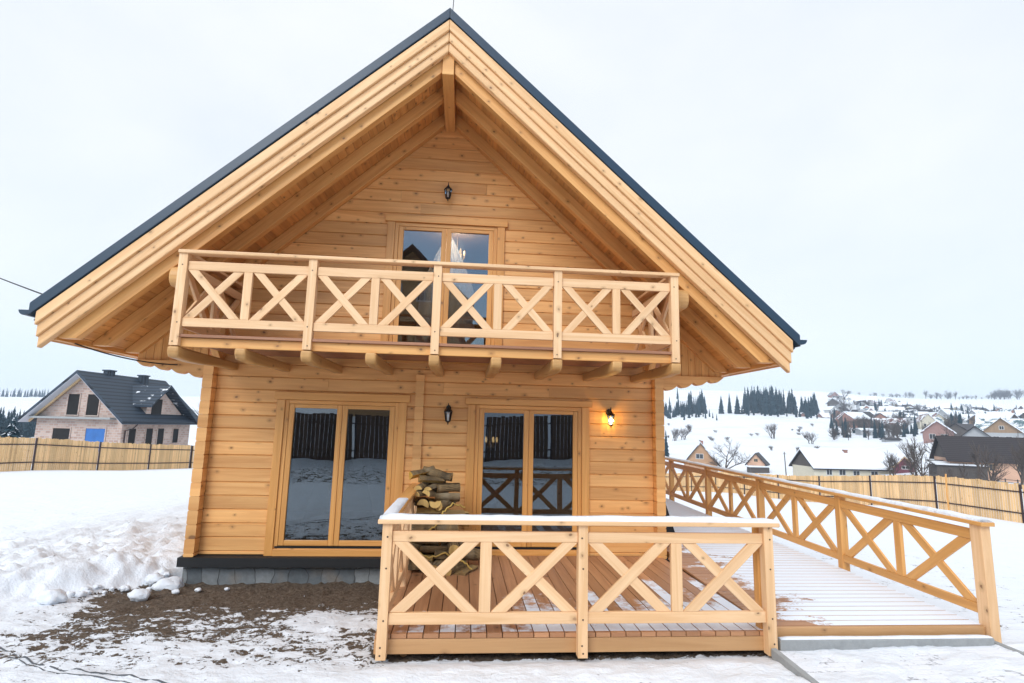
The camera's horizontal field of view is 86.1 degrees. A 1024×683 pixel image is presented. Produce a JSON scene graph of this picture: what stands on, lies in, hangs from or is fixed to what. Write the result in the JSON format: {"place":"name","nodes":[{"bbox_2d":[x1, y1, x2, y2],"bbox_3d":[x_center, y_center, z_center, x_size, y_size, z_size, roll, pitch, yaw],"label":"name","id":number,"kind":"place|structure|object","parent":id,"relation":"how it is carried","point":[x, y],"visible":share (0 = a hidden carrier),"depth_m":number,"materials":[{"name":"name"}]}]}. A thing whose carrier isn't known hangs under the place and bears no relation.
{"place":"outdoors","nodes":[
{"label":"outdoors","id":0,"kind":"place"},
{"bbox_2d":[0,390,1023,682],"bbox_3d":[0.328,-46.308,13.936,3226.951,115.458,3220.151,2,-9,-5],"label":"ground","id":1,"kind":"structure","parent":0,"point":[74,530],"depth_m":6.62,"materials":[{"name":"snow"}]},
{"bbox_2d":[0,418,29,461],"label":"spruce","id":2,"kind":"object","parent":1,"relation":"on","point":[9,431],"visible":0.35,"depth_m":54.51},
{"bbox_2d":[22,422,32,437],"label":"conifer","id":3,"kind":"object","parent":1,"relation":"on","point":[28,433],"visible":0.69,"depth_m":146.13,"materials":[{"name":"green plant"}]},
{"bbox_2d":[35,589,67,604],"bbox_3d":[-5.410,3.015,6.446,0.272,0.210,0.278,-7,-12,42],"label":"snow lump","id":4,"kind":"object","parent":1,"relation":"on","point":[52,597],"visible":0.93,"depth_m":6.38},
{"bbox_2d":[0,654,129,682],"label":"cable","id":5,"kind":"object","parent":1,"relation":"on","point":[70,673],"visible":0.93,"depth_m":4.27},
{"bbox_2d":[0,646,166,682],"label":"cable","id":6,"kind":"object","parent":1,"relation":"on","point":[30,661],"visible":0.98,"depth_m":4.37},
{"bbox_2d":[0,436,191,471],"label":"fence","id":7,"kind":"object","parent":1,"relation":"on","point":[121,456],"visible":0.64,"depth_m":29.13,"materials":[{"name":"brown paint"}]},
{"bbox_2d":[17,370,197,463],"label":"brick house","id":8,"kind":"structure","parent":1,"relation":"on","point":[109,406],"depth_m":46.66,"materials":[{"name":"tile"}]},
{"bbox_2d":[51,427,71,449],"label":"window","id":9,"kind":"structure","parent":8,"relation":"in","point":[59,433],"depth_m":46.20,"materials":[{"name":"glass"}]},
{"bbox_2d":[65,393,81,415],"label":"window","id":10,"kind":"structure","parent":8,"relation":"in","point":[73,399],"depth_m":46.53,"materials":[{"name":"glass"}]},
{"bbox_2d":[84,393,100,415],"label":"window","id":11,"kind":"structure","parent":8,"relation":"in","point":[92,408],"depth_m":46.43,"materials":[{"name":"glass"}]},
{"bbox_2d":[83,427,106,452],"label":"window","id":12,"kind":"structure","parent":8,"relation":"in","point":[91,434],"depth_m":46.02,"materials":[{"name":"glass"}]},
{"bbox_2d":[126,427,136,443],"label":"window","id":13,"kind":"structure","parent":8,"relation":"in","point":[131,434],"depth_m":47.09,"materials":[{"name":"glass"}]},
{"bbox_2d":[144,427,153,443],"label":"window","id":14,"kind":"structure","parent":8,"relation":"in","point":[149,431],"depth_m":49.15,"materials":[{"name":"glass"}]},
{"bbox_2d":[151,399,162,414],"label":"window","id":15,"kind":"structure","parent":8,"relation":"in","point":[157,407],"depth_m":50.16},
{"bbox_2d":[155,427,164,444],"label":"window","id":16,"kind":"structure","parent":8,"relation":"in","point":[160,434],"depth_m":50.67,"materials":[{"name":"glass"}]},
{"bbox_2d":[171,428,179,443],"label":"window","id":17,"kind":"structure","parent":8,"relation":"in","point":[175,431],"depth_m":52.74,"materials":[{"name":"glass"}]},
{"bbox_2d":[127,588,151,601],"bbox_3d":[-4.601,3.129,6.758,0.267,0.179,0.224,2,-9,-5],"label":"snow lump","id":18,"kind":"object","parent":1,"relation":"on","point":[137,595],"visible":0.94,"depth_m":6.70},
{"bbox_2d":[145,572,164,585],"bbox_3d":[-4.841,3.227,7.443,0.254,0.165,0.218,2,-9,-5],"label":"snow lump","id":19,"kind":"object","parent":1,"relation":"on","point":[151,579],"visible":0.69,"depth_m":7.38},
{"bbox_2d":[151,576,183,590],"bbox_3d":[-4.590,3.267,7.314,0.384,0.242,0.313,2,-9,-5],"label":"snow lump","id":20,"kind":"object","parent":1,"relation":"on","point":[171,583],"visible":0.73,"depth_m":7.23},
{"bbox_2d":[18,0,806,584],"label":"log house","id":21,"kind":"structure","parent":1,"relation":"on","point":[270,288],"depth_m":7.96,"materials":[{"name":"brown wood"}]},
{"bbox_2d":[75,343,177,364],"bbox_3d":[-5.047,0.206,7.587,0.016,0.180,1.864,-4,-10,31],"label":"power cable","id":22,"kind":"object","parent":21,"relation":"attached to","point":[123,357],"visible":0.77,"depth_m":7.32,"materials":[{"name":"wood"}]},
{"bbox_2d":[263,391,409,556],"bbox_3d":[-2.542,1.925,8.028,1.970,2.315,0.150,2,-9,-5],"label":"glazed door","id":23,"kind":"structure","parent":21,"relation":"in","point":[333,546],"depth_m":8.00,"materials":[{"name":"brown wood"}]},
{"bbox_2d":[381,214,507,365],"bbox_3d":[-1.061,-0.801,8.578,1.930,2.340,0.150,2,-9,-5],"label":"glazed door","id":24,"kind":"structure","parent":21,"relation":"in","point":[496,248],"depth_m":8.62,"materials":[{"name":"brown wood"}]},
{"bbox_2d":[415,237,474,344],"bbox_3d":[-1.049,-0.827,8.863,0.960,1.900,0.070,2,-9,-5],"label":"curtain","id":25,"kind":"object","parent":21,"relation":"hanging from","point":[466,320],"visible":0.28,"depth_m":8.82,"materials":[{"name":"fabric"}]},
{"bbox_2d":[444,182,451,200],"bbox_3d":[-1.014,-2.365,8.699,0.136,0.320,0.194,2,-9,-5],"label":"wall lantern","id":26,"kind":"object","parent":21,"relation":"attached to","point":[448,190],"depth_m":8.64,"materials":[{"name":"black metal"}]},
{"bbox_2d":[444,403,452,423],"bbox_3d":[-0.951,1.078,8.176,0.136,0.320,0.194,2,-9,-5],"label":"wall lantern","id":27,"kind":"object","parent":21,"relation":"attached to","point":[448,409],"depth_m":8.12,"materials":[{"name":"black metal"}]},
{"bbox_2d":[483,413,497,448],"bbox_3d":[-0.398,1.576,9.872,0.300,0.687,0.265,2,-9,-5],"label":"chandelier","id":28,"kind":"object","parent":21,"relation":"hanging from","point":[489,444],"visible":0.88,"depth_m":9.83,"materials":[{"name":"black metal"}]},
{"bbox_2d":[463,398,591,555],"bbox_3d":[0.236,2.035,8.258,1.950,2.300,0.150,2,-9,-5],"label":"glazed door","id":29,"kind":"structure","parent":21,"relation":"in","point":[580,416],"depth_m":8.27,"materials":[{"name":"brown wood"}]},
{"bbox_2d":[606,408,614,427],"bbox_3d":[1.504,1.163,8.380,0.136,0.320,0.194,2,-9,-5],"label":"wall lantern","id":30,"kind":"object","parent":21,"relation":"attached to","point":[609,412],"depth_m":8.33,"materials":[{"name":"glass"}]},
{"bbox_2d":[373,483,779,660],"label":"timber deck","id":31,"kind":"structure","parent":1,"relation":"on","point":[608,600],"depth_m":5.09,"materials":[{"name":"brown wood"}]},
{"bbox_2d":[410,542,424,550],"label":"firewood log","id":32,"kind":"object","parent":31,"relation":"on","point":[416,546],"visible":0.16,"depth_m":7.05,"materials":[{"name":"brown wood"}]},
{"bbox_2d":[412,542,438,544],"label":"firewood log","id":33,"kind":"object","parent":32,"relation":"on","point":[436,543],"visible":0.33,"depth_m":7.10,"materials":[{"name":"brown wood"}]},
{"bbox_2d":[411,524,436,529],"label":"firewood log","id":34,"kind":"object","parent":33,"relation":"on","point":[421,526],"visible":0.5,"depth_m":7.11,"materials":[{"name":"brown wood"}]},
{"bbox_2d":[408,560,431,569],"bbox_3d":[-1.170,2.859,7.005,0.306,0.141,0.198,2,-9,-5],"label":"firewood log","id":35,"kind":"object","parent":31,"relation":"on","point":[412,566],"visible":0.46,"depth_m":6.92,"materials":[{"name":"brown wood"}]},
{"bbox_2d":[446,561,464,575],"bbox_3d":[-0.764,2.926,7.038,0.174,0.198,0.391,-2,-10,22],"label":"firewood log","id":36,"kind":"object","parent":31,"relation":"on","point":[459,565],"visible":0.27,"depth_m":7.00,"materials":[{"name":"brown wood"}]},
{"bbox_2d":[434,550,449,559],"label":"firewood log","id":37,"kind":"object","parent":36,"relation":"on","point":[442,556],"visible":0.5,"depth_m":7.02,"materials":[{"name":"brown wood"}]},
{"bbox_2d":[419,546,447,552],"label":"firewood log","id":38,"kind":"object","parent":37,"relation":"on","point":[429,549],"visible":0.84,"depth_m":7.07,"materials":[{"name":"brown wood"}]},
{"bbox_2d":[447,542,458,554],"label":"firewood log","id":39,"kind":"object","parent":37,"relation":"on","point":[453,547],"visible":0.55,"depth_m":7.00,"materials":[{"name":"brown wood"}]},
{"bbox_2d":[453,564,478,578],"bbox_3d":[-0.587,2.963,7.048,0.189,0.101,0.385,-2,-10,22],"label":"firewood log","id":40,"kind":"object","parent":31,"relation":"on","point":[466,570],"visible":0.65,"depth_m":6.98,"materials":[{"name":"brown wood"}]},
{"bbox_2d":[420,552,471,569],"bbox_3d":[-0.881,2.804,7.005,0.759,0.238,0.052,2,-9,-5],"label":"yellow cord","id":41,"kind":"object","parent":40,"relation":"on","point":[447,554],"visible":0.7,"depth_m":7.01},
{"bbox_2d":[664,431,669,456],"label":"conifer","id":42,"kind":"object","parent":1,"relation":"on","point":[666,450],"visible":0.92,"depth_m":165.27,"materials":[{"name":"plant"}]},
{"bbox_2d":[678,426,690,439],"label":"shrub","id":43,"kind":"object","parent":1,"relation":"on","point":[684,432],"visible":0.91,"depth_m":252.46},
{"bbox_2d":[685,392,691,414],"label":"conifer","id":44,"kind":"object","parent":1,"relation":"on","point":[688,409],"visible":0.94,"depth_m":426.41,"materials":[{"name":"plant"}]},
{"bbox_2d":[681,441,718,472],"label":"wooden house","id":45,"kind":"structure","parent":1,"relation":"on","point":[699,452],"depth_m":125.34,"materials":[{"name":"wood"}]},
{"bbox_2d":[708,438,753,468],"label":"bare tree","id":46,"kind":"object","parent":1,"relation":"on","point":[726,465],"visible":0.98,"depth_m":118.12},
{"bbox_2d":[733,397,740,413],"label":"conifer","id":47,"kind":"object","parent":1,"relation":"on","point":[737,409],"visible":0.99,"depth_m":420.30,"materials":[{"name":"plant"}]},
{"bbox_2d":[745,452,769,465],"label":"wooden house","id":48,"kind":"structure","parent":1,"relation":"on","point":[759,459],"depth_m":134.71,"materials":[{"name":"pink paint"}]},
{"bbox_2d":[745,465,770,472],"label":"shed","id":49,"kind":"structure","parent":1,"relation":"on","point":[756,469],"depth_m":132.56,"materials":[{"name":"grey wood"}]},
{"bbox_2d":[764,389,769,414],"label":"conifer","id":50,"kind":"object","parent":1,"relation":"on","point":[767,407],"visible":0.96,"depth_m":409.88,"materials":[{"name":"plant"}]},
{"bbox_2d":[763,424,777,438],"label":"shrub","id":51,"kind":"object","parent":1,"relation":"on","point":[771,429],"visible":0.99,"depth_m":255.45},
{"bbox_2d":[769,386,776,414],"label":"conifer","id":52,"kind":"object","parent":1,"relation":"on","point":[772,403],"visible":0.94,"depth_m":405.27,"materials":[{"name":"plant"}]},
{"bbox_2d":[777,390,784,414],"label":"conifer","id":53,"kind":"object","parent":1,"relation":"on","point":[779,402],"visible":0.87,"depth_m":411.54,"materials":[{"name":"plant"}]},
{"bbox_2d":[771,648,818,682],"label":"kerb","id":54,"kind":"structure","parent":1,"relation":"on","point":[777,655],"depth_m":4.74,"materials":[{"name":"concrete"}]},
{"bbox_2d":[801,432,817,443],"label":"shrub","id":55,"kind":"object","parent":1,"relation":"on","point":[810,438],"visible":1,"depth_m":237.76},
{"bbox_2d":[664,456,1001,642],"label":"access ramp","id":56,"kind":"structure","parent":1,"relation":"on","point":[816,596],"depth_m":6.58,"materials":[{"name":"brown wood"}]},
{"bbox_2d":[825,398,845,405],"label":"house","id":57,"kind":"structure","parent":1,"relation":"on","point":[831,402],"depth_m":522.42,"materials":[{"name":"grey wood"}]},
{"bbox_2d":[789,448,891,475],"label":"farmhouse","id":58,"kind":"object","parent":1,"relation":"on","point":[826,462],"visible":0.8,"depth_m":108.68,"materials":[{"name":"beige paint"}]},
{"bbox_2d":[832,391,852,405],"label":"bare tree","id":59,"kind":"object","parent":1,"relation":"on","point":[838,396],"visible":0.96,"depth_m":491.42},
{"bbox_2d":[665,472,1023,522],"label":"fence","id":60,"kind":"object","parent":1,"relation":"on","point":[851,486],"visible":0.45,"depth_m":26.77,"materials":[{"name":"brown paint"}]},
{"bbox_2d":[835,411,870,427],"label":"house","id":61,"kind":"structure","parent":1,"relation":"on","point":[851,415],"depth_m":332.69,"materials":[{"name":"red brick"}]},
{"bbox_2d":[855,428,890,435],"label":"barn","id":62,"kind":"structure","parent":1,"relation":"on","point":[858,431],"depth_m":284.56,"materials":[{"name":"grey paint"}]},
{"bbox_2d":[872,418,893,428],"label":"village house","id":63,"kind":"structure","parent":1,"relation":"on","point":[890,419],"depth_m":311.73,"materials":[{"name":"grey paint"}]},
{"bbox_2d":[778,638,994,650],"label":"kerb","id":64,"kind":"structure","parent":1,"relation":"on","point":[813,645],"depth_m":5.23,"materials":[{"name":"concrete"}]},
{"bbox_2d":[777,635,992,639],"bbox_3d":[3.615,2.853,5.293,2.170,0.019,0.068,2,-9,-5],"label":"snow cap","id":65,"kind":"object","parent":64,"relation":"on","point":[880,637],"visible":0.99,"depth_m":5.27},
{"bbox_2d":[879,437,901,441],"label":"shed","id":66,"kind":"structure","parent":1,"relation":"on","point":[886,439],"depth_m":234.95,"materials":[{"name":"grey paint"}]},
{"bbox_2d":[884,454,904,475],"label":"bare tree","id":67,"kind":"object","parent":1,"relation":"on","point":[891,463],"visible":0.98,"depth_m":101.00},
{"bbox_2d":[887,454,913,473],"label":"shed","id":68,"kind":"structure","parent":1,"relation":"on","point":[903,469],"depth_m":106.49,"materials":[{"name":"brown wood"}]},
{"bbox_2d":[898,410,917,422],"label":"village house","id":69,"kind":"structure","parent":1,"relation":"on","point":[910,414],"depth_m":374.82,"materials":[{"name":"grey paint"}]},
{"bbox_2d":[896,436,926,474],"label":"bare tree","id":70,"kind":"object","parent":1,"relation":"on","point":[911,449],"visible":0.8,"depth_m":96.64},
{"bbox_2d":[901,454,922,475],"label":"bare tree","id":71,"kind":"object","parent":1,"relation":"on","point":[910,469],"visible":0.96,"depth_m":88.72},
{"bbox_2d":[902,444,934,474],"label":"bare tree","id":72,"kind":"object","parent":1,"relation":"on","point":[922,452],"visible":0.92,"depth_m":93.34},
{"bbox_2d":[913,414,935,428],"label":"village house","id":73,"kind":"structure","parent":1,"relation":"on","point":[925,418],"depth_m":316.56,"materials":[{"name":"beige paint"}]},
{"bbox_2d":[920,420,956,443],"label":"house","id":74,"kind":"structure","parent":1,"relation":"on","point":[932,429],"depth_m":187.95,"materials":[{"name":"paint"}]},
{"bbox_2d":[937,409,957,417],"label":"village house","id":75,"kind":"structure","parent":1,"relation":"on","point":[942,412],"depth_m":400.08,"materials":[{"name":"grey paint"}]},
{"bbox_2d":[945,474,949,509],"bbox_3d":[19.830,6.985,24.952,0.101,1.862,0.070,2,-9,-5],"label":"stake","id":76,"kind":"object","parent":1,"relation":"on","point":[946,491],"visible":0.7,"depth_m":24.95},
{"bbox_2d":[925,459,988,479],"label":"barn annex","id":77,"kind":"object","parent":1,"relation":"on","point":[938,467],"visible":0.48,"depth_m":91.57,"materials":[{"name":"brown wood"}]},
{"bbox_2d":[949,423,973,435],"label":"barn","id":78,"kind":"structure","parent":1,"relation":"on","point":[959,428],"depth_m":207.18,"materials":[{"name":"grey wood"}]},
{"bbox_2d":[903,474,1020,483],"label":"yard fence","id":79,"kind":"object","parent":1,"relation":"on","point":[1005,479],"visible":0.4,"depth_m":87.52,"materials":[{"name":"brown wood"}]},
{"bbox_2d":[961,426,990,436],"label":"house","id":80,"kind":"structure","parent":1,"relation":"on","point":[975,431],"depth_m":129.84,"materials":[{"name":"grey paint"}]},
{"bbox_2d":[929,436,1023,482],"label":"farmhouse","id":81,"kind":"object","parent":1,"relation":"on","point":[953,449],"visible":0.43,"depth_m":92.93,"materials":[{"name":"grey paint"}]},
{"bbox_2d":[969,440,992,482],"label":"bare tree","id":82,"kind":"object","parent":1,"relation":"on","point":[974,456],"visible":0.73,"depth_m":85.72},
{"bbox_2d":[970,442,1008,484],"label":"bare tree","id":83,"kind":"object","parent":1,"relation":"on","point":[995,473],"visible":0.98,"depth_m":76.99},
{"bbox_2d":[975,413,1005,420],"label":"village house","id":84,"kind":"structure","parent":1,"relation":"on","point":[988,415],"depth_m":284.75,"materials":[{"name":"white brick"}]},
{"bbox_2d":[974,419,1023,430],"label":"house","id":85,"kind":"structure","parent":1,"relation":"on","point":[981,424],"depth_m":165.48,"materials":[{"name":"white paint"}]},
{"bbox_2d":[982,417,1023,437],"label":"house","id":86,"kind":"structure","parent":1,"relation":"on","point":[1000,427],"depth_m":149.28,"materials":[{"name":"grey paint"}]},
{"bbox_2d":[995,641,1023,654],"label":"kerb","id":87,"kind":"structure","parent":1,"relation":"on","point":[1007,647],"depth_m":5.23,"materials":[{"name":"concrete"}]},
{"bbox_2d":[1005,413,1019,418],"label":"village house","id":88,"kind":"structure","parent":1,"relation":"on","point":[1008,415],"depth_m":290.06,"materials":[{"name":"white wood"}]},
{"bbox_2d":[1003,431,1023,488],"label":"bare tree","id":89,"kind":"object","parent":1,"relation":"on","point":[1019,462],"visible":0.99,"depth_m":80.80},
{"bbox_2d":[0,0,1023,398],"label":"sky","id":90,"kind":"structure","parent":0,"point":[858,165],"materials":[{"name":"white"}]},
{"bbox_2d":[780,646,1023,682],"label":"path","id":91,"kind":"structure","parent":0,"point":[920,664],"depth_m":4.79,"materials":[{"name":"snow"}]},
{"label":"firewood log","id":92,"kind":"object","parent":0,"visible":0},
{"bbox_2d":[462,548,479,560],"bbox_3d":[-0.570,2.838,7.320,0.340,0.178,0.151,4,-9,-17],"label":"firewood log","id":93,"kind":"object","parent":92,"relation":"on","point":[473,554],"visible":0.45,"depth_m":7.27,"materials":[{"name":"brown wood"}]},
{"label":"firewood log","id":94,"kind":"object","parent":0,"visible":0},
{"bbox_2d":[437,525,458,530],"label":"firewood log","id":95,"kind":"object","parent":94,"relation":"on","point":[449,527],"visible":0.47,"depth_m":7.18,"materials":[{"name":"brown wood"}]},
{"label":"firewood log","id":96,"kind":"object","parent":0,"visible":0},
{"bbox_2d":[415,507,441,513],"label":"firewood log","id":97,"kind":"object","parent":96,"relation":"on","point":[428,510],"visible":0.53,"depth_m":7.23,"materials":[{"name":"brown wood"}]},
{"bbox_2d":[435,500,455,510],"bbox_3d":[-0.891,2.170,7.318,0.133,0.139,0.356,-3,-10,25],"label":"firewood log","id":98,"kind":"object","parent":97,"relation":"on","point":[444,504],"visible":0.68,"depth_m":7.23,"materials":[{"name":"brown wood"}]},
{"bbox_2d":[435,493,459,500],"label":"firewood log","id":99,"kind":"object","parent":98,"relation":"on","point":[449,496],"visible":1,"depth_m":7.32,"materials":[{"name":"brown wood"}]},
{"bbox_2d":[436,483,459,492],"bbox_3d":[-0.859,1.975,7.398,0.311,0.129,0.122,4,-9,-17],"label":"firewood log","id":100,"kind":"object","parent":99,"relation":"on","point":[448,487],"visible":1,"depth_m":7.36,"materials":[{"name":"brown wood"}]},
{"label":"firewood log","id":101,"kind":"object","parent":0,"visible":0},
{"bbox_2d":[442,510,465,513],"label":"firewood log","id":102,"kind":"object","parent":101,"relation":"on","point":[455,512],"visible":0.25,"depth_m":7.28,"materials":[{"name":"brown wood"}]},
{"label":"firewood log","id":103,"kind":"object","parent":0,"visible":0},
{"bbox_2d":[414,497,438,505],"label":"firewood log","id":104,"kind":"object","parent":103,"relation":"on","point":[417,498],"visible":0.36,"depth_m":7.52,"materials":[{"name":"brown wood"}]},
{"bbox_2d":[417,497,428,507],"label":"firewood log","id":105,"kind":"object","parent":104,"relation":"on","point":[423,501],"visible":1,"depth_m":7.15,"materials":[{"name":"brown wood"}]},
{"bbox_2d":[414,489,425,496],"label":"firewood log","id":106,"kind":"object","parent":105,"relation":"on","point":[418,493],"visible":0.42,"depth_m":7.16,"materials":[{"name":"brown wood"}]},
{"bbox_2d":[414,482,430,490],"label":"firewood log","id":107,"kind":"object","parent":106,"relation":"on","point":[422,485],"visible":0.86,"depth_m":7.24,"materials":[{"name":"brown wood"}]},
{"bbox_2d":[429,500,440,507],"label":"firewood log","id":108,"kind":"object","parent":103,"relation":"on","point":[434,504],"visible":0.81,"depth_m":7.14,"materials":[{"name":"brown wood"}]},
{"bbox_2d":[422,490,436,496],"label":"firewood log","id":109,"kind":"object","parent":108,"relation":"on","point":[430,493],"visible":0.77,"depth_m":7.19,"materials":[{"name":"brown wood"}]},
{"bbox_2d":[424,483,439,490],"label":"firewood log","id":110,"kind":"object","parent":109,"relation":"on","point":[431,486],"visible":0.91,"depth_m":7.25,"materials":[{"name":"brown wood"}]},
{"bbox_2d":[418,475,444,482],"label":"firewood log","id":111,"kind":"object","parent":110,"relation":"on","point":[428,479],"visible":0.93,"depth_m":7.36,"materials":[{"name":"brown wood"}]},
{"bbox_2d":[409,466,434,479],"bbox_3d":[-1.212,1.774,7.403,0.358,0.186,0.144,7,-11,-33],"label":"firewood log","id":112,"kind":"object","parent":111,"relation":"on","point":[413,474],"visible":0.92,"depth_m":7.35,"materials":[{"name":"brown wood"}]},
{"bbox_2d":[423,466,451,480],"bbox_3d":[-1.018,1.790,7.444,0.409,0.176,0.129,0,-9,6],"label":"firewood log","id":113,"kind":"object","parent":111,"relation":"on","point":[438,473],"visible":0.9,"depth_m":7.39,"materials":[{"name":"brown wood"}]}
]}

